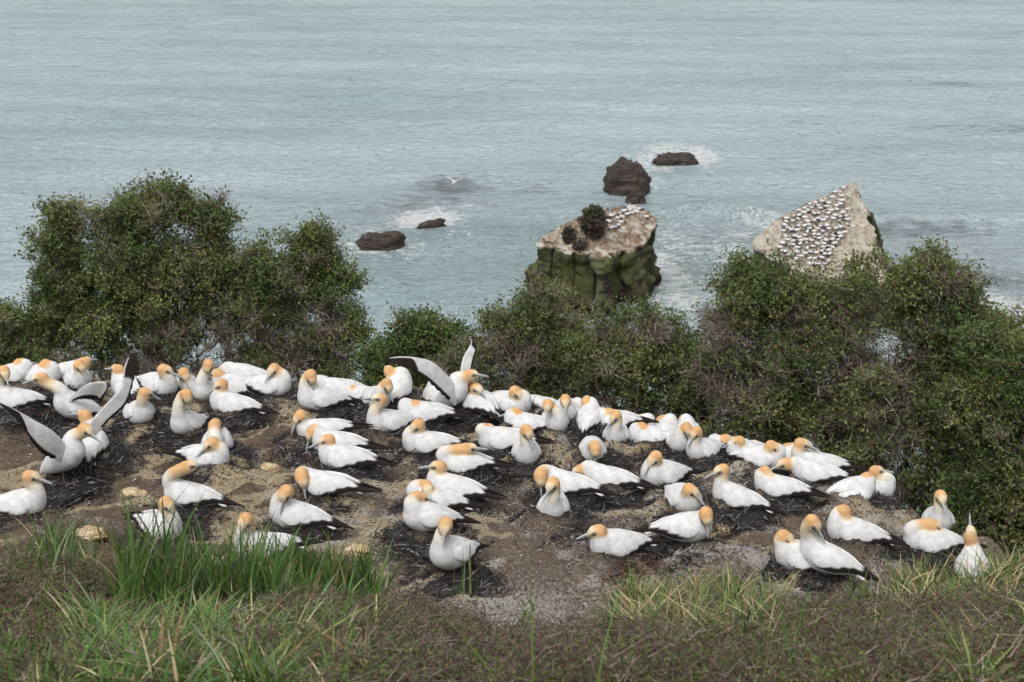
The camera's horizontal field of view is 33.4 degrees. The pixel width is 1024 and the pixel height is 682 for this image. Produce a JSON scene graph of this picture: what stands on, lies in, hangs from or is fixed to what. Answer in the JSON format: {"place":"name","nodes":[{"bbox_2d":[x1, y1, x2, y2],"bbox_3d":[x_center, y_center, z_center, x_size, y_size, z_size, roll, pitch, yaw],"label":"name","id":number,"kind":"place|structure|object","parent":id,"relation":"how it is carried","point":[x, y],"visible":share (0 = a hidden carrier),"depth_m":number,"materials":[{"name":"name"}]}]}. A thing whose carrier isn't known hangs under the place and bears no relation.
{"place":"outdoors","nodes":[
{"label":"outdoors","id":0,"kind":"place"},
{"bbox_2d":[0,374,918,602],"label":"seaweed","id":1,"kind":"object","parent":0,"point":[655,498],"visible":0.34,"depth_m":13.37,"materials":[{"name":"plant"}]},
{"bbox_2d":[0,373,1003,627],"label":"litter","id":2,"kind":"object","parent":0,"point":[412,529],"visible":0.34,"depth_m":12.89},
{"bbox_2d":[0,0,1023,520],"bbox_3d":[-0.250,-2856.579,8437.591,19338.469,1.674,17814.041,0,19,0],"label":"sea","id":3,"kind":"structure","parent":0,"point":[528,120],"depth_m":228.10,"materials":[{"name":"liquid"}]},
{"bbox_2d":[355,231,405,250],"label":"reef rock","id":4,"kind":"object","parent":3,"relation":"in","point":[385,241],"visible":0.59,"depth_m":169.22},
{"bbox_2d":[525,206,661,318],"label":"sea stack","id":5,"kind":"object","parent":3,"relation":"in","point":[615,263],"visible":0.83,"depth_m":151.81,"materials":[{"name":"stone"}]},
{"bbox_2d":[577,203,607,238],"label":"shrub","id":6,"kind":"object","parent":5,"relation":"on","point":[593,221],"visible":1,"depth_m":151.69,"materials":[{"name":"green plant"}]},
{"bbox_2d":[606,188,853,268],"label":"gannets","id":7,"kind":"object","parent":5,"relation":"on","point":[619,227],"visible":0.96,"depth_m":153.31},
{"bbox_2d":[603,156,651,195],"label":"reef rock","id":8,"kind":"object","parent":3,"relation":"in","point":[623,176],"visible":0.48,"depth_m":190.31,"materials":[{"name":"stone"}]},
{"bbox_2d":[752,182,896,331],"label":"sea stack","id":9,"kind":"object","parent":3,"relation":"in","point":[865,229],"visible":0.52,"depth_m":152.14,"materials":[{"name":"stone"}]},
{"bbox_2d":[0,374,1023,681],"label":"ground","id":10,"kind":"structure","parent":0,"point":[582,572],"depth_m":12.78,"materials":[{"name":"soil"}]},
{"bbox_2d":[0,403,63,437],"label":"nest","id":11,"kind":"object","parent":10,"relation":"on","point":[6,417],"visible":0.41,"depth_m":14.44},
{"bbox_2d":[0,365,52,408],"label":"gannet","id":12,"kind":"object","parent":11,"relation":"on","point":[12,397],"visible":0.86,"depth_m":14.49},
{"bbox_2d":[0,502,68,533],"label":"nest","id":13,"kind":"object","parent":10,"relation":"on","point":[3,523],"visible":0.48,"depth_m":12.50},
{"bbox_2d":[0,470,51,515],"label":"gannet","id":14,"kind":"object","parent":13,"relation":"on","point":[17,501],"visible":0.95,"depth_m":12.54,"materials":[{"name":"white"}]},
{"bbox_2d":[0,293,89,365],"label":"shrub","id":15,"kind":"object","parent":10,"relation":"on","point":[15,339],"visible":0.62,"depth_m":17.76,"materials":[{"name":"green plant"}]},
{"bbox_2d":[28,413,115,443],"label":"nest","id":16,"kind":"object","parent":10,"relation":"on","point":[61,428],"visible":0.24,"depth_m":14.37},
{"bbox_2d":[22,372,115,423],"bbox_3d":[-3.717,0.510,14.425,0.817,0.526,0.309,-1,19,-3],"label":"gannet","id":17,"kind":"object","parent":16,"relation":"on","point":[67,401],"visible":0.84,"depth_m":14.34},
{"bbox_2d":[42,468,121,510],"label":"nest","id":18,"kind":"object","parent":10,"relation":"on","point":[60,491],"visible":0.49,"depth_m":13.24,"materials":[{"name":"plant"}]},
{"bbox_2d":[0,353,138,484],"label":"gannet","id":19,"kind":"object","parent":18,"relation":"on","point":[66,452],"visible":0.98,"depth_m":13.25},
{"bbox_2d":[40,436,150,482],"bbox_3d":[-3.370,0.914,13.758,0.994,0.229,0.963,4,19,18],"label":"nest","id":20,"kind":"object","parent":10,"relation":"on","point":[119,449],"visible":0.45,"depth_m":13.63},
{"bbox_2d":[69,409,108,473],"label":"gannet","id":21,"kind":"object","parent":20,"relation":"on","point":[95,449],"visible":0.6,"depth_m":13.59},
{"bbox_2d":[103,403,171,448],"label":"nest","id":22,"kind":"object","parent":10,"relation":"on","point":[116,428],"visible":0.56,"depth_m":14.37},
{"bbox_2d":[123,387,160,423],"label":"gannet","id":23,"kind":"object","parent":22,"relation":"on","point":[140,409],"visible":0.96,"depth_m":14.33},
{"bbox_2d":[13,168,283,379],"bbox_3d":[-3.993,0.285,18.519,3.246,4.481,1.244,0,19,0],"label":"shrub","id":24,"kind":"object","parent":10,"relation":"on","point":[67,304],"visible":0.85,"depth_m":17.98,"materials":[{"name":"green plant"}]},
{"bbox_2d":[119,384,181,412],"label":"nest","id":25,"kind":"object","parent":10,"relation":"on","point":[168,399],"visible":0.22,"depth_m":15.05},
{"bbox_2d":[135,364,181,394],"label":"gannet","id":26,"kind":"object","parent":25,"relation":"on","point":[162,379],"visible":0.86,"depth_m":15.07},
{"bbox_2d":[109,517,220,558],"bbox_3d":[-2.515,1.411,12.341,0.852,0.229,0.879,1,21,3],"label":"nest","id":27,"kind":"object","parent":10,"relation":"on","point":[191,528],"visible":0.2,"depth_m":12.35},
{"bbox_2d":[122,496,182,540],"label":"gannet","id":28,"kind":"object","parent":27,"relation":"on","point":[168,502],"visible":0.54,"depth_m":12.17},
{"bbox_2d":[144,494,229,527],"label":"nest","id":29,"kind":"object","parent":10,"relation":"on","point":[203,510],"visible":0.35,"depth_m":12.71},
{"bbox_2d":[162,460,244,506],"bbox_3d":[-2.317,1.078,12.795,0.622,0.388,0.241,2,19,6],"label":"gannet","id":30,"kind":"object","parent":29,"relation":"on","point":[174,486],"visible":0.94,"depth_m":12.75,"materials":[{"name":"white"}]},
{"bbox_2d":[142,423,232,453],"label":"nest","id":31,"kind":"object","parent":10,"relation":"on","point":[165,436],"visible":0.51,"depth_m":14.13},
{"bbox_2d":[170,388,212,433],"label":"gannet","id":32,"kind":"object","parent":31,"relation":"on","point":[182,421],"visible":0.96,"depth_m":14.10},
{"bbox_2d":[153,457,259,485],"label":"nest","id":33,"kind":"object","parent":10,"relation":"on","point":[200,478],"visible":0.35,"depth_m":13.36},
{"bbox_2d":[161,436,229,467],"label":"gannet","id":34,"kind":"object","parent":33,"relation":"on","point":[213,450],"visible":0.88,"depth_m":13.40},
{"bbox_2d":[198,403,282,437],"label":"nest","id":35,"kind":"object","parent":10,"relation":"on","point":[243,419],"visible":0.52,"depth_m":14.67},
{"bbox_2d":[205,379,280,413],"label":"gannet","id":36,"kind":"object","parent":35,"relation":"on","point":[223,398],"visible":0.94,"depth_m":14.74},
{"bbox_2d":[241,380,298,419],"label":"nest","id":37,"kind":"object","parent":10,"relation":"on","point":[291,394],"visible":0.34,"depth_m":15.20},
{"bbox_2d":[245,363,291,395],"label":"gannet","id":38,"kind":"object","parent":37,"relation":"on","point":[276,377],"visible":0.96,"depth_m":15.20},
{"bbox_2d":[234,512,323,559],"bbox_3d":[-1.621,1.342,11.899,0.633,0.395,0.250,-7,20,-19],"label":"gannet","id":39,"kind":"object","parent":10,"relation":"on","point":[247,517],"visible":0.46,"depth_m":11.79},
{"bbox_2d":[256,508,347,547],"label":"nest","id":40,"kind":"object","parent":10,"relation":"on","point":[317,532],"visible":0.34,"depth_m":12.40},
{"bbox_2d":[269,484,354,529],"bbox_3d":[-1.462,1.209,12.458,0.630,0.381,0.259,2,19,6],"label":"gannet","id":41,"kind":"object","parent":40,"relation":"on","point":[292,512],"visible":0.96,"depth_m":12.41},
{"bbox_2d":[226,208,379,382],"bbox_3d":[-2.216,0.485,18.453,1.646,4.024,1.014,0,19,0],"label":"shrub","id":42,"kind":"object","parent":10,"relation":"on","point":[324,278],"visible":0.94,"depth_m":18.00,"materials":[{"name":"green plant"}]},
{"bbox_2d":[281,402,359,421],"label":"nest","id":43,"kind":"object","parent":10,"relation":"on","point":[339,411],"visible":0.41,"depth_m":14.92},
{"bbox_2d":[297,369,358,409],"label":"gannet","id":44,"kind":"object","parent":43,"relation":"on","point":[310,394],"visible":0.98,"depth_m":14.91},
{"bbox_2d":[291,486,363,516],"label":"nest","id":45,"kind":"object","parent":10,"relation":"on","point":[317,502],"visible":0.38,"depth_m":12.90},
{"bbox_2d":[294,466,381,498],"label":"gannet","id":46,"kind":"object","parent":45,"relation":"on","point":[312,481],"visible":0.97,"depth_m":12.92,"materials":[{"name":"white"}]},
{"bbox_2d":[291,409,373,435],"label":"gannet","id":47,"kind":"object","parent":10,"relation":"on","point":[302,422],"visible":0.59,"depth_m":14.18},
{"bbox_2d":[291,453,398,482],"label":"nest","id":48,"kind":"object","parent":10,"relation":"on","point":[369,471],"visible":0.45,"depth_m":13.49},
{"bbox_2d":[307,434,398,469],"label":"gannet","id":49,"kind":"object","parent":48,"relation":"on","point":[332,453],"visible":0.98,"depth_m":13.47,"materials":[{"name":"white"}]},
{"bbox_2d":[305,424,388,450],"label":"gannet","id":50,"kind":"object","parent":10,"relation":"on","point":[314,433],"visible":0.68,"depth_m":13.90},
{"bbox_2d":[359,428,402,455],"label":"nest","id":51,"kind":"object","parent":10,"relation":"on","point":[399,433],"visible":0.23,"depth_m":14.35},
{"bbox_2d":[361,393,421,431],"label":"gannet","id":52,"kind":"object","parent":51,"relation":"on","point":[379,417],"visible":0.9,"depth_m":14.38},
{"bbox_2d":[389,447,436,466],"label":"nest","id":53,"kind":"object","parent":10,"relation":"on","point":[424,460],"visible":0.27,"depth_m":14.06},
{"bbox_2d":[402,418,479,453],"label":"gannet","id":54,"kind":"object","parent":53,"relation":"on","point":[417,436],"visible":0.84,"depth_m":14.10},
{"bbox_2d":[340,299,491,390],"bbox_3d":[-0.930,0.697,17.918,1.702,2.442,0.986,0,19,0],"label":"shrub","id":55,"kind":"object","parent":10,"relation":"on","point":[417,334],"visible":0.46,"depth_m":17.53,"materials":[{"name":"green plant"}]},
{"bbox_2d":[363,517,490,571],"bbox_3d":[-0.604,1.409,12.225,0.888,0.248,0.866,18,26,41],"label":"nest","id":56,"kind":"object","parent":10,"relation":"on","point":[402,541],"visible":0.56,"depth_m":12.09,"materials":[{"name":"plant"}]},
{"bbox_2d":[403,491,481,531],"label":"gannet","id":57,"kind":"object","parent":56,"relation":"on","point":[422,512],"visible":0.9,"depth_m":12.08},
{"bbox_2d":[379,496,488,516],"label":"nest","id":58,"kind":"object","parent":10,"relation":"on","point":[396,508],"visible":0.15,"depth_m":12.97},
{"bbox_2d":[406,479,490,509],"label":"gannet","id":59,"kind":"object","parent":58,"relation":"on","point":[443,497],"visible":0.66,"depth_m":12.85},
{"bbox_2d":[385,337,488,407],"bbox_3d":[-0.695,0.396,14.938,0.949,0.731,0.329,-9,21,-25],"label":"gannet","id":60,"kind":"object","parent":10,"relation":"on","point":[452,389],"visible":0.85,"depth_m":14.90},
{"bbox_2d":[425,420,465,437],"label":"nest","id":61,"kind":"object","parent":10,"relation":"on","point":[441,426],"visible":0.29,"depth_m":14.74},
{"bbox_2d":[398,398,474,423],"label":"gannet","id":62,"kind":"object","parent":61,"relation":"on","point":[428,411],"visible":0.81,"depth_m":14.73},
{"bbox_2d":[392,555,515,602],"bbox_3d":[-0.410,1.634,11.791,0.882,0.259,0.880,8,20,21],"label":"nest","id":63,"kind":"object","parent":10,"relation":"on","point":[482,576],"visible":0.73,"depth_m":11.65,"materials":[{"name":"plant"}]},
{"bbox_2d":[429,516,489,570],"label":"gannet","id":64,"kind":"object","parent":63,"relation":"on","point":[447,551],"visible":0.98,"depth_m":11.59,"materials":[{"name":"white"}]},
{"bbox_2d":[403,460,515,500],"bbox_3d":[-0.428,1.066,13.682,0.913,0.277,0.946,5,18,15],"label":"nest","id":65,"kind":"object","parent":10,"relation":"on","point":[484,477],"visible":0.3,"depth_m":13.62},
{"bbox_2d":[436,443,514,472],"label":"gannet","id":66,"kind":"object","parent":65,"relation":"on","point":[466,457],"visible":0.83,"depth_m":13.58,"materials":[{"name":"white"}]},
{"bbox_2d":[445,402,488,432],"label":"nest","id":67,"kind":"object","parent":10,"relation":"on","point":[455,421],"visible":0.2,"depth_m":14.89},
{"bbox_2d":[461,380,503,422],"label":"gannet","id":68,"kind":"object","parent":67,"relation":"on","point":[478,398],"visible":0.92,"depth_m":14.94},
{"bbox_2d":[471,498,502,514],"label":"nest","id":69,"kind":"object","parent":10,"relation":"on","point":[479,501],"visible":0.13,"depth_m":13.23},
{"bbox_2d":[417,460,507,499],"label":"gannet","id":70,"kind":"object","parent":69,"relation":"on","point":[439,475],"visible":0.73,"depth_m":13.20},
{"bbox_2d":[468,438,540,478],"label":"nest","id":71,"kind":"object","parent":10,"relation":"on","point":[491,453],"visible":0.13,"depth_m":14.12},
{"bbox_2d":[475,423,555,450],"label":"gannet","id":72,"kind":"object","parent":71,"relation":"on","point":[492,437],"visible":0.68,"depth_m":14.18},
{"bbox_2d":[418,261,604,407],"bbox_3d":[0.085,0.686,17.561,2.209,3.040,1.000,0,19,0],"label":"shrub","id":73,"kind":"object","parent":10,"relation":"on","point":[536,317],"visible":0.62,"depth_m":17.21,"materials":[{"name":"green plant"}]},
{"bbox_2d":[0,542,1023,681],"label":"heath","id":74,"kind":"object","parent":10,"relation":"on","point":[677,652],"visible":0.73,"depth_m":5.72,"materials":[{"name":"green plant"}]},
{"bbox_2d":[0,471,1023,681],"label":"grass","id":75,"kind":"structure","parent":10,"relation":"on","point":[172,584],"depth_m":8.17,"materials":[{"name":"plant"}]},
{"bbox_2d":[489,399,541,425],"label":"nest","id":76,"kind":"object","parent":10,"relation":"on","point":[533,406],"visible":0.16,"depth_m":15.07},
{"bbox_2d":[490,385,531,411],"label":"gannet","id":77,"kind":"object","parent":76,"relation":"on","point":[515,396],"visible":0.63,"depth_m":14.97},
{"bbox_2d":[496,447,571,489],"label":"nest","id":78,"kind":"object","parent":10,"relation":"on","point":[521,470],"visible":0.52,"depth_m":13.88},
{"bbox_2d":[511,424,541,463],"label":"gannet","id":79,"kind":"object","parent":78,"relation":"on","point":[526,448],"visible":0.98,"depth_m":13.88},
{"bbox_2d":[506,499,608,546],"bbox_3d":[0.318,1.327,12.762,0.844,0.277,0.815,-2,19,1],"label":"nest","id":80,"kind":"object","parent":10,"relation":"on","point":[580,513],"visible":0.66,"depth_m":12.69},
{"bbox_2d":[536,476,569,515],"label":"gannet","id":81,"kind":"object","parent":80,"relation":"on","point":[553,501],"visible":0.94,"depth_m":12.55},
{"bbox_2d":[521,486,613,517],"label":"nest","id":82,"kind":"object","parent":10,"relation":"on","point":[583,500],"visible":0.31,"depth_m":13.29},
{"bbox_2d":[533,464,620,496],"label":"gannet","id":83,"kind":"object","parent":82,"relation":"on","point":[571,483],"visible":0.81,"depth_m":13.25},
{"bbox_2d":[591,486,645,509],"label":"nest","id":84,"kind":"object","parent":10,"relation":"on","point":[627,497],"visible":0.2,"depth_m":13.44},
{"bbox_2d":[572,460,660,488],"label":"gannet","id":85,"kind":"object","parent":84,"relation":"on","point":[598,473],"visible":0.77,"depth_m":13.53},
{"bbox_2d":[574,549,664,585],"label":"nest","id":86,"kind":"object","parent":10,"relation":"on","point":[646,560],"visible":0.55,"depth_m":12.01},
{"bbox_2d":[575,524,670,556],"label":"gannet","id":87,"kind":"object","parent":86,"relation":"on","point":[617,542],"visible":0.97,"depth_m":12.04,"materials":[{"name":"white"}]},
{"bbox_2d":[548,290,740,433],"bbox_3d":[1.377,0.967,17.265,2.053,3.119,1.105,0,19,0],"label":"shrub","id":88,"kind":"object","parent":10,"relation":"on","point":[623,358],"visible":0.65,"depth_m":16.82,"materials":[{"name":"green plant"}]},
{"bbox_2d":[634,472,711,496],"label":"nest","id":89,"kind":"object","parent":10,"relation":"on","point":[689,480],"visible":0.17,"depth_m":13.82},
{"bbox_2d":[640,450,704,484],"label":"gannet","id":90,"kind":"object","parent":89,"relation":"on","point":[656,467],"visible":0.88,"depth_m":13.63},
{"bbox_2d":[631,491,741,538],"bbox_3d":[1.325,1.318,13.273,0.952,0.255,0.935,7,22,18],"label":"nest","id":91,"kind":"object","parent":10,"relation":"on","point":[718,513],"visible":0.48,"depth_m":13.18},
{"bbox_2d":[660,482,704,511],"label":"gannet","id":92,"kind":"object","parent":91,"relation":"on","point":[683,497],"visible":0.94,"depth_m":13.08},
{"bbox_2d":[645,534,731,576],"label":"nest","id":93,"kind":"object","parent":10,"relation":"on","point":[663,550],"visible":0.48,"depth_m":12.43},
{"bbox_2d":[630,506,712,547],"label":"gannet","id":94,"kind":"object","parent":93,"relation":"on","point":[687,527],"visible":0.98,"depth_m":12.41,"materials":[{"name":"white"}]},
{"bbox_2d":[681,448,729,476],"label":"nest","id":95,"kind":"object","parent":10,"relation":"on","point":[706,464],"visible":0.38,"depth_m":14.35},
{"bbox_2d":[686,426,726,458],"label":"gannet","id":96,"kind":"object","parent":95,"relation":"on","point":[698,446],"visible":0.94,"depth_m":14.38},
{"bbox_2d":[704,463,788,515],"bbox_3d":[1.843,1.163,13.389,0.681,0.389,0.249,4,19,11],"label":"gannet","id":97,"kind":"object","parent":10,"relation":"on","point":[736,496],"visible":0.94,"depth_m":13.35,"materials":[{"name":"white"}]},
{"bbox_2d":[706,492,793,537],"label":"nest","id":98,"kind":"object","parent":10,"relation":"on","point":[748,518],"visible":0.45,"depth_m":13.26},
{"bbox_2d":[750,486,825,516],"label":"nest","id":99,"kind":"object","parent":10,"relation":"on","point":[793,503],"visible":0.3,"depth_m":13.70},
{"bbox_2d":[754,466,831,497],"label":"gannet","id":100,"kind":"object","parent":99,"relation":"on","point":[767,480],"visible":0.97,"depth_m":13.74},
{"bbox_2d":[677,235,899,484],"bbox_3d":[2.696,0.765,16.331,2.269,3.630,1.390,0,19,0],"label":"shrub","id":101,"kind":"object","parent":10,"relation":"on","point":[751,299],"visible":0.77,"depth_m":15.97,"materials":[{"name":"green plant"}]},
{"bbox_2d":[752,545,865,596],"bbox_3d":[2.082,1.657,12.335,0.915,0.260,0.913,-13,23,-33],"label":"nest","id":102,"kind":"object","parent":10,"relation":"on","point":[820,581],"visible":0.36,"depth_m":12.17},
{"bbox_2d":[773,529,866,570],"bbox_3d":[2.216,1.531,12.270,0.676,0.321,0.292,4,19,11],"label":"gannet","id":103,"kind":"object","parent":102,"relation":"on","point":[787,549],"visible":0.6,"depth_m":12.24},
{"bbox_2d":[799,514,884,584],"bbox_3d":[2.355,1.474,12.135,0.623,0.491,0.255,7,20,19],"label":"gannet","id":104,"kind":"object","parent":102,"relation":"on","point":[820,553],"visible":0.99,"depth_m":12.11,"materials":[{"name":"white"}]},
{"bbox_2d":[787,472,834,508],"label":"nest","id":105,"kind":"object","parent":10,"relation":"on","point":[812,484],"visible":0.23,"depth_m":14.00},
{"bbox_2d":[771,456,853,483],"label":"gannet","id":106,"kind":"object","parent":105,"relation":"on","point":[803,469],"visible":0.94,"depth_m":14.04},
{"bbox_2d":[821,526,903,564],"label":"nest","id":107,"kind":"object","parent":10,"relation":"on","point":[891,548],"visible":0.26,"depth_m":12.85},
{"bbox_2d":[827,504,910,546],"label":"gannet","id":108,"kind":"object","parent":107,"relation":"on","point":[843,523],"visible":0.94,"depth_m":12.82,"materials":[{"name":"white"}]},
{"bbox_2d":[860,487,902,520],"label":"nest","id":109,"kind":"object","parent":10,"relation":"on","point":[879,501],"visible":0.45,"depth_m":13.94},
{"bbox_2d":[815,472,876,506],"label":"gannet","id":110,"kind":"object","parent":109,"relation":"on","point":[864,484],"visible":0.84,"depth_m":13.91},
{"bbox_2d":[821,233,1023,516],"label":"shrub","id":111,"kind":"object","parent":10,"relation":"on","point":[892,399],"visible":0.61,"depth_m":15.39,"materials":[{"name":"green plant"}]},
{"bbox_2d":[894,534,962,579],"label":"nest","id":112,"kind":"object","parent":10,"relation":"on","point":[932,561],"visible":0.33,"depth_m":12.80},
{"bbox_2d":[903,518,987,553],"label":"gannet","id":113,"kind":"object","parent":112,"relation":"on","point":[928,534],"visible":0.89,"depth_m":12.87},
{"bbox_2d":[920,312,1023,561],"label":"shrub","id":114,"kind":"object","parent":10,"relation":"on","point":[985,398],"visible":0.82,"depth_m":14.82,"materials":[{"name":"green plant"}]},
{"bbox_2d":[954,513,990,583],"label":"gannet","id":115,"kind":"object","parent":10,"relation":"on","point":[970,535],"visible":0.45,"depth_m":12.70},
{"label":"nest","id":116,"kind":"object","parent":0,"visible":0},
{"bbox_2d":[717,440,786,467],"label":"gannet","id":117,"kind":"object","parent":116,"relation":"on","point":[770,453],"visible":0.87,"depth_m":14.26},
{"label":"nest","id":118,"kind":"object","parent":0,"visible":0},
{"bbox_2d":[791,437,868,469],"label":"gannet","id":119,"kind":"object","parent":118,"relation":"on","point":[801,446],"visible":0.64,"depth_m":14.30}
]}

